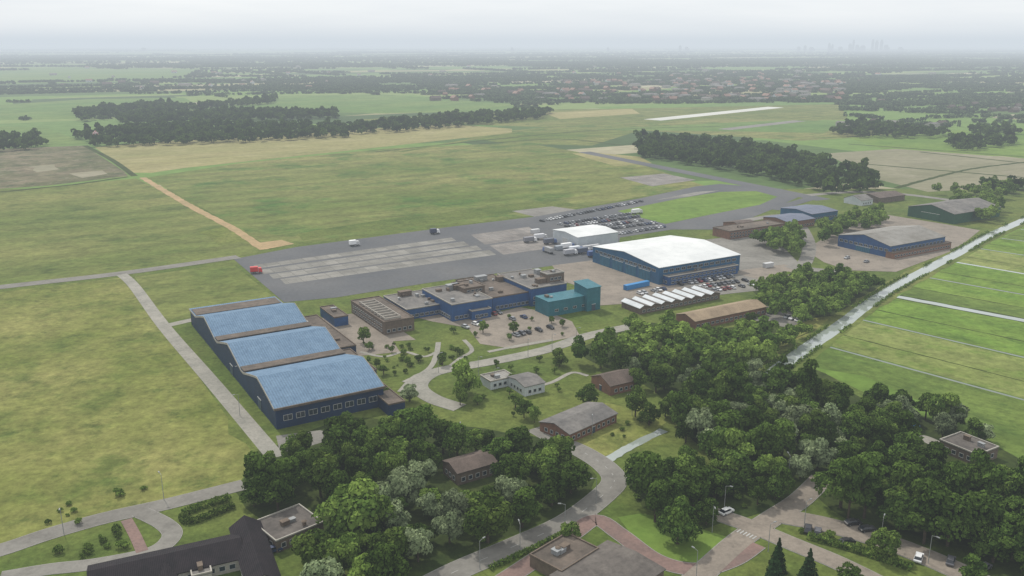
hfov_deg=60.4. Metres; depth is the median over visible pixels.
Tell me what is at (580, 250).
box truck
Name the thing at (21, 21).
sky
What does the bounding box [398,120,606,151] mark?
farm track
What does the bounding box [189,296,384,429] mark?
blue hangar
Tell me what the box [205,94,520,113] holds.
pasture
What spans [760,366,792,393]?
broadleaf tree
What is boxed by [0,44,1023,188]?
ground
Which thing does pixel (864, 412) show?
broadleaf tree
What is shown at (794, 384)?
broadleaf tree
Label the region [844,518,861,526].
parked car
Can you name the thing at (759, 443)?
broadleaf tree
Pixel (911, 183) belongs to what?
field ditch
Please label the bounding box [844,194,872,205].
farm house
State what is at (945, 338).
ditch bank
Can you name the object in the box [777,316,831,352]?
verge
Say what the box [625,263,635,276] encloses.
door
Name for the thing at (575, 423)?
barrack
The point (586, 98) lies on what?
town house
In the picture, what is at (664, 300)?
long shed
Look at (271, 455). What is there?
broadleaf tree
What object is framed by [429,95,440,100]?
town house
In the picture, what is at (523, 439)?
broadleaf tree
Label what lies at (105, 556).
loop road kerb
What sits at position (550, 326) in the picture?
parked car
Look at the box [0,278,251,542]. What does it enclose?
meadow
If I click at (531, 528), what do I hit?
road kerb
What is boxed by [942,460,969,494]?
poplar tree
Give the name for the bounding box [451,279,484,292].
roof pavilion
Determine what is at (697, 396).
broadleaf tree
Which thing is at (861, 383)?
green bank
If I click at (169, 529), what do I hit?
loop road
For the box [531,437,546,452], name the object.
broadleaf tree
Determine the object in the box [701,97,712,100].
town house
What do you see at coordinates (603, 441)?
lawn patch
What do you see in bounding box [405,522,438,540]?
broadleaf tree
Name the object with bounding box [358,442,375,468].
broadleaf tree
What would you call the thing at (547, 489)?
broadleaf tree
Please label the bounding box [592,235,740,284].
hangar
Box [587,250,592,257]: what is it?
box truck
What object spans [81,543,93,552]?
shrub
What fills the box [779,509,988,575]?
road
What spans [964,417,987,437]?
broadleaf tree
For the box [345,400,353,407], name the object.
window
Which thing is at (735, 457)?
broadleaf tree
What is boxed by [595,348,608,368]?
broadleaf tree
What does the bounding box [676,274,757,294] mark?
car park
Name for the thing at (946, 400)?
broadleaf tree
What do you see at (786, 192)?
runway road
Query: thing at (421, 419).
broadleaf tree
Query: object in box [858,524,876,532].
parked car
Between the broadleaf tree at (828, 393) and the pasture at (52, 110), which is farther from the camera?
the pasture at (52, 110)
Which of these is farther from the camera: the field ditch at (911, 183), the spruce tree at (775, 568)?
the field ditch at (911, 183)
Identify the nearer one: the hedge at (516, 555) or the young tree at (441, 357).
the hedge at (516, 555)
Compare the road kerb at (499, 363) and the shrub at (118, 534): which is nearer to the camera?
the shrub at (118, 534)
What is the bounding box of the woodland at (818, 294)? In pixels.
[570,175,1018,363]
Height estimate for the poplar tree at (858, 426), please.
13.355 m
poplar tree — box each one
[690,368,712,397]
[724,362,752,400]
[740,405,764,441]
[741,382,755,405]
[772,355,793,374]
[795,358,821,400]
[816,421,839,451]
[831,382,854,418]
[832,455,864,517]
[836,445,856,467]
[849,416,872,440]
[853,455,888,518]
[861,421,891,448]
[866,439,890,464]
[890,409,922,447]
[905,476,948,544]
[908,454,928,477]
[923,441,951,469]
[935,461,968,495]
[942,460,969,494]
[958,553,988,575]
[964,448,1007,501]
[1003,495,1023,513]
[1009,456,1023,498]
[1011,517,1023,572]
[1016,455,1023,467]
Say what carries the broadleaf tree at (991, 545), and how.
on the undergrowth at (959, 550)
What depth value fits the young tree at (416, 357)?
342.91 m
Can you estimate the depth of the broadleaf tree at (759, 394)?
292.91 m
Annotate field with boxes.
[0,146,127,188]
[95,124,511,172]
[812,348,1023,457]
[829,149,1023,191]
[832,335,1023,397]
[844,321,1023,380]
[865,310,1023,355]
[878,298,1023,340]
[901,287,1023,317]
[914,278,1023,307]
[932,272,1023,293]
[940,263,1023,285]
[958,257,1023,272]
[967,249,1023,265]
[983,244,1023,254]
[991,239,1023,248]
[1003,235,1023,240]
[1010,230,1023,235]
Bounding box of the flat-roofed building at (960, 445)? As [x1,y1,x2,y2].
[939,431,998,463]
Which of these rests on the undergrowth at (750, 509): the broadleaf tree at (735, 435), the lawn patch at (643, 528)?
the broadleaf tree at (735, 435)
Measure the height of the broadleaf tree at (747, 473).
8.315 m
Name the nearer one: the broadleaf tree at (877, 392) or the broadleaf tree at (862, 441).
the broadleaf tree at (862, 441)
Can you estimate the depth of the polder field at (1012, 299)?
439.48 m
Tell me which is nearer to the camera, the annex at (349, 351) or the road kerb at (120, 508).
the road kerb at (120, 508)
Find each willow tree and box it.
[299,556,344,575]
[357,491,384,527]
[375,481,390,498]
[380,485,402,501]
[383,499,410,528]
[384,465,425,508]
[399,384,418,401]
[404,527,433,561]
[406,458,437,489]
[415,491,441,517]
[429,501,446,517]
[431,511,464,542]
[435,487,470,518]
[494,474,527,501]
[623,356,641,369]
[676,367,693,388]
[684,407,716,440]
[729,401,751,422]
[744,358,763,371]
[745,370,767,392]
[763,394,776,407]
[772,397,789,418]
[781,387,802,396]
[781,404,812,434]
[787,424,798,444]
[788,454,813,478]
[798,437,838,469]
[814,402,842,426]
[830,426,846,440]
[834,436,846,442]
[881,394,912,409]
[908,407,920,419]
[933,411,955,437]
[945,402,969,420]
[975,423,995,439]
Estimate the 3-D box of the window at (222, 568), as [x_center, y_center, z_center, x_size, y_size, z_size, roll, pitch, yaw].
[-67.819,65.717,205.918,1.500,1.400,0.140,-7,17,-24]
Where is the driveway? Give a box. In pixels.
[919,435,939,443]
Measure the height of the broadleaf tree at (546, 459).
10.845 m
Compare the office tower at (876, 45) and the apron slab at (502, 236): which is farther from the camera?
the office tower at (876, 45)
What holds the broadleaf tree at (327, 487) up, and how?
on the undergrowth at (444, 552)
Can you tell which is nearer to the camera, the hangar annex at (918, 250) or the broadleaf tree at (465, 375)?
the broadleaf tree at (465, 375)
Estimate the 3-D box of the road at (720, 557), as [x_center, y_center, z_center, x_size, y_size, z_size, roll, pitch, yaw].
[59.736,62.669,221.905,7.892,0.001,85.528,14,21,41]
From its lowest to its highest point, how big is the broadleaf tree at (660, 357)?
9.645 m
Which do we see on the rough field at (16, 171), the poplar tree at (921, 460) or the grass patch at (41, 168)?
the grass patch at (41, 168)
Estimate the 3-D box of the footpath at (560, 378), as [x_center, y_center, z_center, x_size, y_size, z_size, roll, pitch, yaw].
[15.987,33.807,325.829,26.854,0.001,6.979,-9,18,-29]
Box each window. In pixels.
[219,565,225,571]
[229,563,235,569]
[283,413,292,420]
[296,411,304,417]
[309,408,317,415]
[321,405,329,412]
[333,403,341,409]
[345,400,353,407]
[357,398,365,404]
[369,395,376,402]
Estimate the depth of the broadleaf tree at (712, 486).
236.57 m
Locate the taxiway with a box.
[0,255,239,288]
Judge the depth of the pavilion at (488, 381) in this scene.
318.38 m
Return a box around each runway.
[646,107,782,120]
[722,120,802,129]
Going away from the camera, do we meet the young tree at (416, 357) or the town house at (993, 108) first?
the young tree at (416, 357)
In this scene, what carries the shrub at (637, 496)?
on the undergrowth at (750, 509)
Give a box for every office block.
[351,296,413,334]
[383,289,438,318]
[422,282,492,321]
[455,274,528,310]
[497,268,566,306]
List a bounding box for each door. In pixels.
[230,363,233,376]
[257,396,261,410]
[600,255,609,267]
[612,259,622,271]
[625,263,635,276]
[639,268,649,280]
[855,245,869,253]
[921,211,939,221]
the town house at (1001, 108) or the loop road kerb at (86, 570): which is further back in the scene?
the town house at (1001, 108)
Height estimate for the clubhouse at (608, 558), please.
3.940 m
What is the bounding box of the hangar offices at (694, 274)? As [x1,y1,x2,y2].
[663,263,738,285]
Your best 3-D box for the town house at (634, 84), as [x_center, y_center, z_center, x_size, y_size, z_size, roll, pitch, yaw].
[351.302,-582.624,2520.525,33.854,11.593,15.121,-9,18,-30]
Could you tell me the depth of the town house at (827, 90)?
2202.74 m
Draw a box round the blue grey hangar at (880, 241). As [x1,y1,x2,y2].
[838,225,945,256]
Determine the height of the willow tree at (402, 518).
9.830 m
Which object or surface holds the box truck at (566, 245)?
on the apron at (354, 284)
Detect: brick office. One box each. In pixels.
[712,219,783,239]
[723,219,752,224]
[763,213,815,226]
[866,190,904,202]
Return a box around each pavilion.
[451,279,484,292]
[480,369,511,389]
[507,372,545,396]
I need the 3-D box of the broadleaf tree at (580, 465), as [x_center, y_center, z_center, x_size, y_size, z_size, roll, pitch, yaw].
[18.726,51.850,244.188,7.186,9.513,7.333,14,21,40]
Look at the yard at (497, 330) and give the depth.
385.23 m
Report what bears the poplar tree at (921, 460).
on the undergrowth at (959, 550)
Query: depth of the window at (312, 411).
288.73 m
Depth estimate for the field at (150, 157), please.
1060.65 m
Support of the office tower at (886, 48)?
on the ground at (66, 126)
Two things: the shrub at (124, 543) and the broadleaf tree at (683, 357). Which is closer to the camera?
the shrub at (124, 543)
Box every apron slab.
[254,237,455,267]
[261,241,467,273]
[269,246,481,278]
[281,250,495,283]
[472,227,537,243]
[490,238,554,254]
[658,190,718,199]
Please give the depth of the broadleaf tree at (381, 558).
195.25 m
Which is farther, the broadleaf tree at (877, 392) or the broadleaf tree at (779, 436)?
the broadleaf tree at (877, 392)
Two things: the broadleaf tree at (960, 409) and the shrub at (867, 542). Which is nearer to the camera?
the shrub at (867, 542)
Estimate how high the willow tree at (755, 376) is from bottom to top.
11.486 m
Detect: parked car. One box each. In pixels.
[270,545,282,551]
[511,332,520,336]
[546,324,554,328]
[718,507,734,515]
[804,523,811,533]
[814,526,821,535]
[838,537,855,545]
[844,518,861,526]
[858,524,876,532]
[913,551,923,563]
[945,554,955,566]
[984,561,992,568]
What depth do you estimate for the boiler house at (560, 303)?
404.92 m
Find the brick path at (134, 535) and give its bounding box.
[121,518,147,552]
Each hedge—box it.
[178,502,236,524]
[180,492,231,514]
[488,531,559,570]
[806,531,913,570]
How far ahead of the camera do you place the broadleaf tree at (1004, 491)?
227.27 m
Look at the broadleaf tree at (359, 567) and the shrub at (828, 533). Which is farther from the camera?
the shrub at (828, 533)
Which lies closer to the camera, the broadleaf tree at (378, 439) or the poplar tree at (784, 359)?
the broadleaf tree at (378, 439)
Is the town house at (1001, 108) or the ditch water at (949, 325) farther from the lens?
the town house at (1001, 108)
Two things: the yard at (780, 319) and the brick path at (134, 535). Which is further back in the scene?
the yard at (780, 319)
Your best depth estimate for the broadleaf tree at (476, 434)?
265.75 m
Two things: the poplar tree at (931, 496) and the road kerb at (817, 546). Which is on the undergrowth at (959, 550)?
the poplar tree at (931, 496)
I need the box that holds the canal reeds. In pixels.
[761,215,1023,387]
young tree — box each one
[357,326,370,340]
[364,341,372,349]
[373,358,380,364]
[378,364,388,374]
[404,356,410,364]
[414,355,421,361]
[437,351,446,364]
[449,326,457,332]
[453,347,461,355]
[473,395,482,404]
[478,320,488,332]
[508,321,518,331]
[508,393,524,407]
[533,366,539,372]
[559,319,565,325]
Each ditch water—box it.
[829,347,1023,399]
[845,335,1021,380]
[863,320,1023,357]
[878,310,1021,340]
[897,296,1023,321]
[913,287,1022,307]
[932,278,1023,294]
[939,271,1023,286]
[956,262,1023,273]
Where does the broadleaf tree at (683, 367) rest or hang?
on the undergrowth at (959, 550)
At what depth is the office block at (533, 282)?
423.30 m
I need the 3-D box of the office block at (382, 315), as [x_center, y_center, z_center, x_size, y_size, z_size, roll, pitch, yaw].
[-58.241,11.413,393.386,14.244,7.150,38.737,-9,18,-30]
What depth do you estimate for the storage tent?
543.02 m
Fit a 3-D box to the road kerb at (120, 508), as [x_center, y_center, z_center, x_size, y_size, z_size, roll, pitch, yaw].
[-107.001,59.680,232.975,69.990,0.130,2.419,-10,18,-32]
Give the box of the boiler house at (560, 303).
[535,289,584,316]
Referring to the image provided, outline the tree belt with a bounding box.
[0,92,1023,191]
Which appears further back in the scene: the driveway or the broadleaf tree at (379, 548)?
the driveway
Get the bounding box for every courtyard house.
[87,534,241,575]
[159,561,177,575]
[190,561,211,575]
[229,515,280,575]
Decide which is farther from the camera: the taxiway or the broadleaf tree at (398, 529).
the taxiway
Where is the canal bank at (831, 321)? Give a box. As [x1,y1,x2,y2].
[753,214,1023,393]
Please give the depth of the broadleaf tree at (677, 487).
231.12 m
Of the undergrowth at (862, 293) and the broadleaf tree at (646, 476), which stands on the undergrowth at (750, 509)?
the broadleaf tree at (646, 476)
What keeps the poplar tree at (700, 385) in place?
on the undergrowth at (959, 550)
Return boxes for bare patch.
[260,240,292,248]
[514,206,575,216]
[572,153,650,165]
[620,174,693,185]
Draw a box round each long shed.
[621,285,719,314]
[676,299,766,328]
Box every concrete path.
[117,274,280,456]
[169,318,190,325]
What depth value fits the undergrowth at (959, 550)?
237.52 m
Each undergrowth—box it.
[236,417,596,575]
[583,322,1023,575]
[629,467,807,528]
[753,271,885,319]
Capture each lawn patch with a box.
[576,403,665,455]
[618,513,725,562]
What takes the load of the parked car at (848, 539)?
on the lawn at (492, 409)
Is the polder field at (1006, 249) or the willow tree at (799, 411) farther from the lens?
the polder field at (1006, 249)
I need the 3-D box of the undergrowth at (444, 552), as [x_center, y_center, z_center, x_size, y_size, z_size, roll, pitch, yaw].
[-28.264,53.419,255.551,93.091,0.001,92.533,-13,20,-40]
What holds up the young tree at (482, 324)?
on the lawn at (492, 409)
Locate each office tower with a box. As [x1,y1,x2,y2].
[848,44,852,50]
[860,45,865,50]
[871,39,873,50]
[874,40,878,50]
[879,40,882,50]
[883,45,889,50]
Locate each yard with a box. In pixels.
[276,430,323,447]
[322,314,399,355]
[338,325,415,343]
[420,307,578,347]
[552,260,795,304]
[707,237,797,269]
[755,306,806,326]
[815,215,979,271]
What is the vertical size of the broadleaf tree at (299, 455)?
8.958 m
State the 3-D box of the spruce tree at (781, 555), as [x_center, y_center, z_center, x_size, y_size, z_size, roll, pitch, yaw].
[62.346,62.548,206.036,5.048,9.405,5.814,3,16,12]
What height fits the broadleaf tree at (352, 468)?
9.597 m
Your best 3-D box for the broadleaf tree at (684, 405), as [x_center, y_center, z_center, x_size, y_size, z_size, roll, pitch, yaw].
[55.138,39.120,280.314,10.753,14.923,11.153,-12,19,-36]
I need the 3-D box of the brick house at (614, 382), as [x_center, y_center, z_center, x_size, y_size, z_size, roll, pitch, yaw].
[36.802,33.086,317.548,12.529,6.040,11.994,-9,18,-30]
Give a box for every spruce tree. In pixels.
[765,546,784,575]
[766,538,787,574]
[796,548,818,575]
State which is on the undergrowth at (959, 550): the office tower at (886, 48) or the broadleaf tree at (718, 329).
the broadleaf tree at (718, 329)
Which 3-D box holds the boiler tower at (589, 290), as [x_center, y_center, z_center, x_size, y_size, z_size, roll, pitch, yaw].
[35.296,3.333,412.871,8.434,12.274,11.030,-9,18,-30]
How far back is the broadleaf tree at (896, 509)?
222.88 m
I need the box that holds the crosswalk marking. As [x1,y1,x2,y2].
[737,529,756,538]
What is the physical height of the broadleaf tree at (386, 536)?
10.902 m
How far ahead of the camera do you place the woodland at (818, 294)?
398.54 m
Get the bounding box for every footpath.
[359,351,437,356]
[398,373,419,391]
[402,342,440,381]
[449,340,473,364]
[488,339,552,352]
[545,372,588,384]
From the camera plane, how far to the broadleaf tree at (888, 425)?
262.47 m
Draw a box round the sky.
[0,0,1023,43]
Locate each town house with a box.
[178,83,190,86]
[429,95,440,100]
[450,95,458,100]
[578,81,587,84]
[579,96,589,100]
[629,83,640,86]
[651,95,659,100]
[663,92,678,95]
[667,95,676,100]
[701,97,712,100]
[754,97,765,101]
[797,90,810,93]
[820,87,832,92]
[925,122,939,126]
[987,107,996,110]
[997,106,1007,110]
[1008,107,1019,112]
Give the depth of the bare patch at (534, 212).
654.64 m
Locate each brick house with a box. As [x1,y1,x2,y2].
[442,450,497,485]
[590,369,636,395]
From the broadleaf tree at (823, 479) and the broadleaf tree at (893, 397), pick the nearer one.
the broadleaf tree at (823, 479)
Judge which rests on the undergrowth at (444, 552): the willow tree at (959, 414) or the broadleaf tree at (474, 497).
the broadleaf tree at (474, 497)
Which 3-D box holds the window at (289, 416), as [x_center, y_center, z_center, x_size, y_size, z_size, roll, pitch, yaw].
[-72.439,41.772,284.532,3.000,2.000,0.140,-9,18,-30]
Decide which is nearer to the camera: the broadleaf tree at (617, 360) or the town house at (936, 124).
the broadleaf tree at (617, 360)
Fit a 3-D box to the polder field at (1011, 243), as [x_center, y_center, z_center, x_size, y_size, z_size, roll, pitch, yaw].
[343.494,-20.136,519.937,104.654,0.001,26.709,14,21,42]
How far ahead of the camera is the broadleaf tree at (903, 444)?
249.71 m
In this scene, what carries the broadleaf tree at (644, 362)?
on the undergrowth at (959, 550)
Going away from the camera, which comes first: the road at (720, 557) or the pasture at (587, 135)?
the road at (720, 557)
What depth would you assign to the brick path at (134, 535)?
222.37 m
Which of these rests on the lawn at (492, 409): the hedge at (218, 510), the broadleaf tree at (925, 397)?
the hedge at (218, 510)
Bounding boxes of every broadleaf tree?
[239,485,263,506]
[241,451,275,488]
[252,462,295,511]
[262,450,276,466]
[274,456,306,488]
[279,434,303,457]
[287,430,312,456]
[289,447,306,456]
[289,527,345,566]
[293,451,308,470]
[301,448,338,496]
[311,477,383,533]
[314,445,343,467]
[318,468,344,497]
[320,423,355,454]
[322,415,350,453]
[322,531,360,575]
[324,511,357,538]
[328,470,350,495]
[335,442,364,466]
[341,411,354,430]
[344,456,361,478]
[347,553,376,575]
[348,418,367,436]
[350,425,368,454]
[351,471,371,481]
[354,531,370,552]
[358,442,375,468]
[359,456,376,480]
[361,541,411,575]
[363,427,392,453]
[365,546,393,573]
[366,494,399,537]
[367,528,407,569]
[371,442,407,478]
[372,423,391,447]
[378,415,395,436]
[380,436,410,457]
[386,417,410,441]
[390,525,416,555]
[393,407,417,434]
[396,496,408,510]
[397,403,438,441]
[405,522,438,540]
[409,439,423,457]
[410,441,442,466]
[412,453,431,481]
[418,487,440,503]
[432,419,455,453]
[441,422,475,455]
[451,358,482,391]
[452,386,467,404]
[459,489,485,512]
[461,492,513,542]
[467,428,484,450]
[468,525,487,541]
[475,485,497,506]
[480,430,494,446]
[481,437,515,464]
[490,452,532,479]
[494,463,528,494]
[503,425,532,453]
[511,486,542,527]
[515,399,532,417]
[523,446,559,480]
[523,452,536,472]
[527,405,541,422]
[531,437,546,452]
[531,467,572,505]
[542,436,566,464]
[545,435,575,467]
[552,348,568,365]
[558,460,591,493]
[558,521,581,536]
[569,458,592,489]
[575,383,598,402]
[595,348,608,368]
[610,343,634,369]
[623,451,659,477]
[625,385,647,416]
[625,450,662,506]
[628,367,649,385]
[638,356,651,371]
[638,402,661,425]
[644,479,672,521]
[644,480,671,513]
[646,350,671,366]
[648,361,660,373]
[649,366,669,392]
[651,363,677,388]
[656,495,698,543]
[658,397,672,416]
[658,456,678,480]
[667,390,700,423]
[667,474,689,503]
[669,400,680,422]
[670,351,693,372]
[671,453,699,476]
[675,413,697,442]
[675,445,706,469]
[676,363,694,378]
[676,466,714,506]
[681,375,695,394]
[681,513,702,533]
[692,393,703,398]
[692,397,713,407]
[692,465,714,494]
[694,497,718,524]
[697,426,733,460]
[700,360,717,380]
[706,388,725,401]
[706,401,731,427]
[708,369,739,401]
[708,458,726,469]
[709,409,744,430]
[711,427,749,456]
[711,469,734,497]
[713,356,736,372]
[713,442,756,471]
[715,326,722,333]
[716,399,730,410]
[724,469,744,494]
[733,368,751,382]
[735,460,759,486]
[745,312,759,320]
[747,427,763,460]
[747,476,768,504]
[749,426,782,460]
[750,385,766,403]
[751,388,768,404]
[751,421,777,452]
[752,454,788,483]
[753,399,770,413]
[757,415,773,426]
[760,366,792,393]
[762,408,779,423]
[765,426,795,452]
[765,465,795,493]
[765,475,786,499]
[774,393,802,405]
[774,418,795,456]
[789,371,809,389]
[797,397,820,408]
[797,408,830,438]
[797,433,815,452]
[810,457,868,507]
[815,378,849,408]
[830,440,860,460]
[836,561,864,575]
[838,410,863,437]
[839,416,852,437]
[853,437,871,454]
[854,409,875,425]
[855,396,876,415]
[857,451,883,474]
[862,382,889,405]
[868,406,891,422]
[869,527,901,557]
[876,419,891,441]
[876,490,920,529]
[877,475,908,500]
[879,452,902,478]
[879,460,924,495]
[881,400,901,422]
[883,485,911,498]
[886,426,902,448]
[888,430,929,455]
[889,389,915,406]
[891,451,914,467]
[910,477,952,512]
[914,392,935,418]
[922,392,960,417]
[928,490,983,546]
[951,407,965,428]
[955,490,1005,546]
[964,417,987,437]
[965,473,1009,498]
[968,529,1015,562]
[977,489,1009,532]
[991,511,1022,559]
[996,514,1018,535]
[997,464,1018,497]
[1008,501,1023,517]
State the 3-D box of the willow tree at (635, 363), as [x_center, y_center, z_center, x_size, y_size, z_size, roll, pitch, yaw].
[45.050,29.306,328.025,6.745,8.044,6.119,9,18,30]
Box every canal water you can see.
[606,428,667,460]
[766,218,1023,376]
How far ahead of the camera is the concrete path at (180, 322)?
392.17 m
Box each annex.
[304,314,355,351]
[342,348,376,373]
[378,382,404,415]
[469,306,490,319]
[885,241,951,258]
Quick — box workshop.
[780,204,838,220]
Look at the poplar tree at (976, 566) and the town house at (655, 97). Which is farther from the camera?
the town house at (655, 97)
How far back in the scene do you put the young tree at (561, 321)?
384.54 m
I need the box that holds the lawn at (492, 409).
[0,189,1023,575]
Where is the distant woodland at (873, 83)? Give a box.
[0,48,1023,126]
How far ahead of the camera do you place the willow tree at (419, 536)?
208.52 m
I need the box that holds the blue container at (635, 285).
[623,280,649,290]
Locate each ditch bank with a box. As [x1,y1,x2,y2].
[830,346,1023,400]
[862,319,1023,358]
[898,295,1023,321]
[929,277,1023,295]
[981,248,1023,255]
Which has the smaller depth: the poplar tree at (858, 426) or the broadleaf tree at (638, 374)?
the poplar tree at (858, 426)
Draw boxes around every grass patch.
[29,164,57,171]
[70,171,106,177]
[173,324,277,450]
[200,227,245,244]
[298,201,574,240]
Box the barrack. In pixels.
[539,402,617,440]
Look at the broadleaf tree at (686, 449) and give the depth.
247.15 m
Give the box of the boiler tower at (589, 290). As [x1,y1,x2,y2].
[573,279,601,311]
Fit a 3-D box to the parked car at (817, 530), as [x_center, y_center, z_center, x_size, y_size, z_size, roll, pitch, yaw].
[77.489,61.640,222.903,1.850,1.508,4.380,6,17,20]
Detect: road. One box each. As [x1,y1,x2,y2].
[0,480,243,555]
[0,508,181,575]
[410,325,628,410]
[425,427,626,575]
[497,515,764,575]
[579,152,827,200]
[683,475,826,575]
[707,509,880,575]
[739,253,835,271]
[741,214,815,268]
[766,196,820,209]
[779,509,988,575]
[806,191,952,200]
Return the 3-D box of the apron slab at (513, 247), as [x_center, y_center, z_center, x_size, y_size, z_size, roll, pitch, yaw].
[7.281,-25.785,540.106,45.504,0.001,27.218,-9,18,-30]
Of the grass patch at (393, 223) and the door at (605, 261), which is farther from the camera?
the grass patch at (393, 223)
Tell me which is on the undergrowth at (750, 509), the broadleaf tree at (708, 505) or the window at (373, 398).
the broadleaf tree at (708, 505)
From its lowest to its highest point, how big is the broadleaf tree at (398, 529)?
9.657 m
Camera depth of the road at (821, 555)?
219.66 m
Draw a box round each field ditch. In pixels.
[0,177,125,191]
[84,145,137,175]
[376,126,720,151]
[482,139,623,145]
[852,144,1023,156]
[868,164,1023,177]
[894,162,1023,187]
[922,152,1017,162]
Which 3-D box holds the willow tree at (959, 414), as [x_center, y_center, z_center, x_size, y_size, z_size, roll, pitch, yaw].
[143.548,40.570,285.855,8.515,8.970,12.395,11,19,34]
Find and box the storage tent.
[552,224,617,245]
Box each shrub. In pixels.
[52,544,64,552]
[74,517,81,523]
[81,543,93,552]
[98,536,107,542]
[103,542,110,547]
[111,523,121,532]
[113,488,125,495]
[114,532,121,537]
[114,539,129,547]
[633,493,640,498]
[733,493,741,498]
[824,529,835,537]
[854,545,862,552]
[865,539,875,546]
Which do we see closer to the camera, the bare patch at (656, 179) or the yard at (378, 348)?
the yard at (378, 348)
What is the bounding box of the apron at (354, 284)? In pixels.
[234,184,796,301]
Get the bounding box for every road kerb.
[0,480,238,543]
[0,489,245,556]
[2,516,162,571]
[40,508,182,575]
[410,325,620,410]
[423,432,601,575]
[427,331,621,403]
[470,441,626,575]
[495,514,696,575]
[525,525,765,575]
[682,475,810,575]
[717,490,824,575]
[717,521,840,572]
[718,508,881,575]
[780,523,947,575]
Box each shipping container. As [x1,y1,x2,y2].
[530,228,539,233]
[554,245,568,249]
[582,243,599,248]
[762,262,773,267]
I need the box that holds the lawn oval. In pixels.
[619,191,776,223]
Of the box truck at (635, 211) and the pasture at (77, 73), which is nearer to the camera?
the box truck at (635, 211)
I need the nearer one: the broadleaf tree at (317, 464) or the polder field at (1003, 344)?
the broadleaf tree at (317, 464)
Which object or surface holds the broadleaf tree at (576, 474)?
on the undergrowth at (444, 552)
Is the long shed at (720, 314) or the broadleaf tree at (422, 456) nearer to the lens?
the broadleaf tree at (422, 456)
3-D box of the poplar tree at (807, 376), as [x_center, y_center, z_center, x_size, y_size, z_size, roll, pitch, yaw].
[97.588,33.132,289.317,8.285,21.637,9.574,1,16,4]
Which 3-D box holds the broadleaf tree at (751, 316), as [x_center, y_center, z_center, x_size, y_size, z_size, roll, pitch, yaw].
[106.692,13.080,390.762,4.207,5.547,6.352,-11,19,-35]
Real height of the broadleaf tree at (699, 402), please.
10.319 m
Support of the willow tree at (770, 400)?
on the undergrowth at (959, 550)
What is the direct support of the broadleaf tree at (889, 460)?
on the undergrowth at (959, 550)
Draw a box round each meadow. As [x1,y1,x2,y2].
[0,178,262,284]
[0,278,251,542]
[135,263,272,319]
[147,142,703,242]
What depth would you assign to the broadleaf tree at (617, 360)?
326.69 m
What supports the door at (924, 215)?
in the green hangar at (956, 211)
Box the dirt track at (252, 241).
[140,177,267,249]
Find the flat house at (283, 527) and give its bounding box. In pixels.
[257,503,323,552]
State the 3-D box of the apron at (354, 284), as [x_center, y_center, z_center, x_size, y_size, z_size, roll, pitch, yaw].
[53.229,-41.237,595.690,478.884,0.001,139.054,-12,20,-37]
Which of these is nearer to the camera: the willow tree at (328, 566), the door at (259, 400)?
the willow tree at (328, 566)
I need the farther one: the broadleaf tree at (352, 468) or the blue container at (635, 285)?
the blue container at (635, 285)
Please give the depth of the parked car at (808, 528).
223.13 m
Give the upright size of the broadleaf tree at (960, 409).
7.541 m
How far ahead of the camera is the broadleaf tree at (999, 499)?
219.29 m
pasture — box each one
[0,67,198,84]
[0,98,190,119]
[0,126,86,148]
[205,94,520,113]
[363,104,846,126]
[468,117,891,145]
[546,109,639,118]
[593,120,836,132]
[849,128,1023,155]
[946,142,1023,157]
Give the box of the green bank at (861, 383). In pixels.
[816,227,1023,430]
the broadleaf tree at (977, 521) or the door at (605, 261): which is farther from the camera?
the door at (605, 261)
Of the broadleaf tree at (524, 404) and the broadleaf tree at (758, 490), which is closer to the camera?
the broadleaf tree at (758, 490)
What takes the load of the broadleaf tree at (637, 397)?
on the lawn patch at (603, 441)
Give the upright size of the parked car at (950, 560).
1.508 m
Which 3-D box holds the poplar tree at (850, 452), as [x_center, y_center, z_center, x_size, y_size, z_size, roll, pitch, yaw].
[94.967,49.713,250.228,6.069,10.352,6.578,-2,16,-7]
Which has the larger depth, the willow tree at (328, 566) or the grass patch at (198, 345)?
the grass patch at (198, 345)
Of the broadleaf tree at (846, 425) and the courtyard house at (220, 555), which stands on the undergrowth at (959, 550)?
the broadleaf tree at (846, 425)
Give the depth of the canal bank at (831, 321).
415.97 m
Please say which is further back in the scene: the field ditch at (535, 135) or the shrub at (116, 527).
the field ditch at (535, 135)
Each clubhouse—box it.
[529,534,598,575]
[549,540,665,575]
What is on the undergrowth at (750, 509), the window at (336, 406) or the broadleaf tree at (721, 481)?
the broadleaf tree at (721, 481)
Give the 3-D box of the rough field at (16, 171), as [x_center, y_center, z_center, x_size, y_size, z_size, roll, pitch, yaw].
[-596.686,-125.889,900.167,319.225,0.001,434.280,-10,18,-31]
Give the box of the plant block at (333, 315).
[320,304,348,326]
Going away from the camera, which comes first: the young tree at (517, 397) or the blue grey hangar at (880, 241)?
the young tree at (517, 397)
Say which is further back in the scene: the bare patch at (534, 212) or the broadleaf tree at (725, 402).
the bare patch at (534, 212)
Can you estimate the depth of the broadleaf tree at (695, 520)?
217.88 m
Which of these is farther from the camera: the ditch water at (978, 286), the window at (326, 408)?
the ditch water at (978, 286)
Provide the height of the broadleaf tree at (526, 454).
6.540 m
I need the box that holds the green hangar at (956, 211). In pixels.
[907,198,1000,223]
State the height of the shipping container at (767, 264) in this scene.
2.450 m
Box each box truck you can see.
[250,266,261,273]
[349,239,359,245]
[429,228,439,233]
[523,236,536,242]
[534,233,547,239]
[542,246,553,253]
[543,238,556,244]
[561,242,574,248]
[563,248,577,255]
[569,245,581,248]
[576,247,590,253]
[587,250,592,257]
[631,208,642,213]
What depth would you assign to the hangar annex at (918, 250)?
518.25 m
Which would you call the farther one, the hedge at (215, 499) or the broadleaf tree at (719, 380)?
the broadleaf tree at (719, 380)
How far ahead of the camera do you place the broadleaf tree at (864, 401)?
277.23 m
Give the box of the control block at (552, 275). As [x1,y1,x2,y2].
[540,269,564,282]

